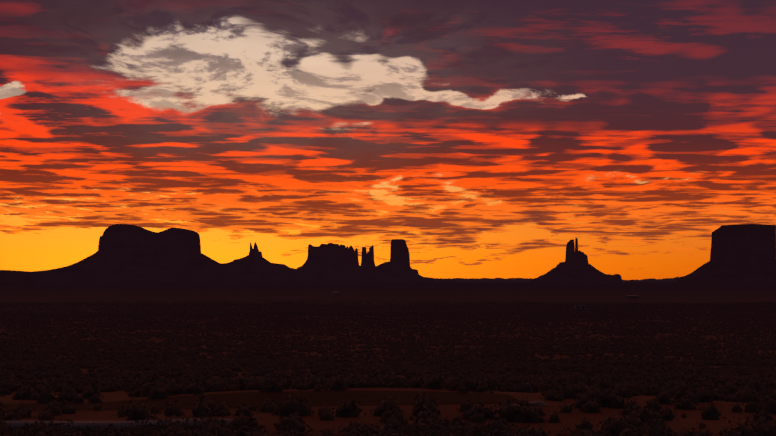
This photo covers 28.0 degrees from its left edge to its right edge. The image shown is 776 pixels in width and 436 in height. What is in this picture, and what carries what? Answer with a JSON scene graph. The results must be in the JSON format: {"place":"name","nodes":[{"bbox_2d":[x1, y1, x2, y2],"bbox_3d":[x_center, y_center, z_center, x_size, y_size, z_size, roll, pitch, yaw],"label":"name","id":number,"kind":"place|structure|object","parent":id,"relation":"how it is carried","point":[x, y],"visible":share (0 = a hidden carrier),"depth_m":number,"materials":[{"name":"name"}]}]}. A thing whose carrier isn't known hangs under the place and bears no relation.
{"place":"outdoors","nodes":[
{"label":"outdoors","id":0,"kind":"place"},
{"bbox_2d":[0,270,34,285],"bbox_3d":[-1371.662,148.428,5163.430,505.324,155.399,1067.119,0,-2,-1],"label":"ridge","id":1,"kind":"structure","parent":0,"point":[15,278],"depth_m":4897.29,"materials":[{"name":"stone"}]},
{"bbox_2d":[2,391,519,410],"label":"dirt track","id":2,"kind":"structure","parent":0,"point":[317,398],"depth_m":61.98,"materials":[{"name":"brown soil"}]},
{"bbox_2d":[0,282,775,435],"bbox_3d":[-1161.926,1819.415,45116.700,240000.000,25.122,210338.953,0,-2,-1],"label":"terrain","id":3,"kind":"structure","parent":0,"point":[612,293],"depth_m":1076.96,"materials":[{"name":"soil"}]},
{"bbox_2d":[6,419,232,430],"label":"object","id":4,"kind":"object","parent":3,"relation":"on","point":[80,424],"visible":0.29,"depth_m":48.60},
{"bbox_2d":[33,224,223,282],"bbox_3d":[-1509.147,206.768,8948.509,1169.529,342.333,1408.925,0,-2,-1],"label":"mesa two humps","id":5,"kind":"object","parent":3,"relation":"on","point":[125,253],"visible":0.96,"depth_m":8660.14,"materials":[{"name":"stone"}]},
{"bbox_2d":[223,242,296,282],"bbox_3d":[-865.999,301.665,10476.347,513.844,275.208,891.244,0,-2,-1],"label":"butte twin spires","id":6,"kind":"object","parent":3,"relation":"on","point":[254,266],"visible":0.96,"depth_m":10279.92,"materials":[{"name":"stone"}]},
{"bbox_2d":[297,243,359,282],"bbox_3d":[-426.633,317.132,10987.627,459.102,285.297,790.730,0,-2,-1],"label":"butte","id":7,"kind":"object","parent":3,"relation":"on","point":[330,263],"depth_m":10821.78,"materials":[{"name":"stone"}]},
{"bbox_2d":[330,291,339,295],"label":"house","id":8,"kind":"structure","parent":3,"relation":"on","point":[337,293],"depth_m":1493.29,"materials":[{"name":"metal"}]},
{"bbox_2d":[360,245,374,282],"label":"rock spire","id":9,"kind":"object","parent":3,"relation":"on","point":[367,270],"visible":0.92,"depth_m":11125.46,"materials":[{"name":"brown stone"}]},
{"bbox_2d":[0,411,773,435],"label":"shrubs","id":10,"kind":"object","parent":3,"relation":"on","point":[41,428],"visible":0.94,"depth_m":38.53,"materials":[{"name":"plant"}]},
{"bbox_2d":[0,370,775,435],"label":"brush","id":11,"kind":"object","parent":3,"relation":"on","point":[607,392],"visible":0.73,"depth_m":61.10,"materials":[{"name":"plant"}]},
{"bbox_2d":[0,342,775,389],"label":"brush","id":12,"kind":"object","parent":3,"relation":"on","point":[224,368],"visible":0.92,"depth_m":203.94,"materials":[{"name":"plant"}]},
{"bbox_2d":[375,239,433,282],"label":"butte","id":13,"kind":"object","parent":3,"relation":"on","point":[396,268],"depth_m":10347.78,"materials":[{"name":"stone"}]},
{"bbox_2d":[529,401,547,405],"bbox_3d":[5.651,7.029,58.916,0.810,0.207,0.422,0,-2,11],"label":"boulder","id":14,"kind":"object","parent":3,"relation":"on","point":[539,403],"visible":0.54,"depth_m":58.80,"materials":[{"name":"brown stone"}]},
{"bbox_2d":[531,238,621,282],"bbox_3d":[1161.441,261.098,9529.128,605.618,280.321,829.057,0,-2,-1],"label":"butte","id":15,"kind":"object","parent":3,"relation":"on","point":[575,267],"depth_m":9320.39,"materials":[{"name":"stone"}]},
{"bbox_2d":[626,295,638,298],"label":"house","id":16,"kind":"structure","parent":3,"relation":"on","point":[632,296],"depth_m":1373.15,"materials":[{"name":"metal"}]},
{"bbox_2d":[678,224,775,284],"bbox_3d":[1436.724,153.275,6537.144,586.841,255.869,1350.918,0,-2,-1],"label":"mesa","id":17,"kind":"structure","parent":3,"relation":"on","point":[742,253],"depth_m":6257.71,"materials":[{"name":"stone"}]},
{"bbox_2d":[0,0,775,279],"label":"sky","id":18,"kind":"structure","parent":0,"point":[486,137],"materials":[{"name":"orange"}]},
{"bbox_2d":[434,278,531,281],"bbox_3d":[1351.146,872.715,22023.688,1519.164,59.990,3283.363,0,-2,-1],"label":"ridge","id":19,"kind":"structure","parent":0,"point":[483,280],"depth_m":21344.87,"materials":[{"name":"stone"}]},
{"bbox_2d":[622,276,678,281],"bbox_3d":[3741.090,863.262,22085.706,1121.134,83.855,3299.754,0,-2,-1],"label":"ridge","id":20,"kind":"structure","parent":0,"point":[675,279],"depth_m":21310.60,"materials":[{"name":"stone"}]}
]}

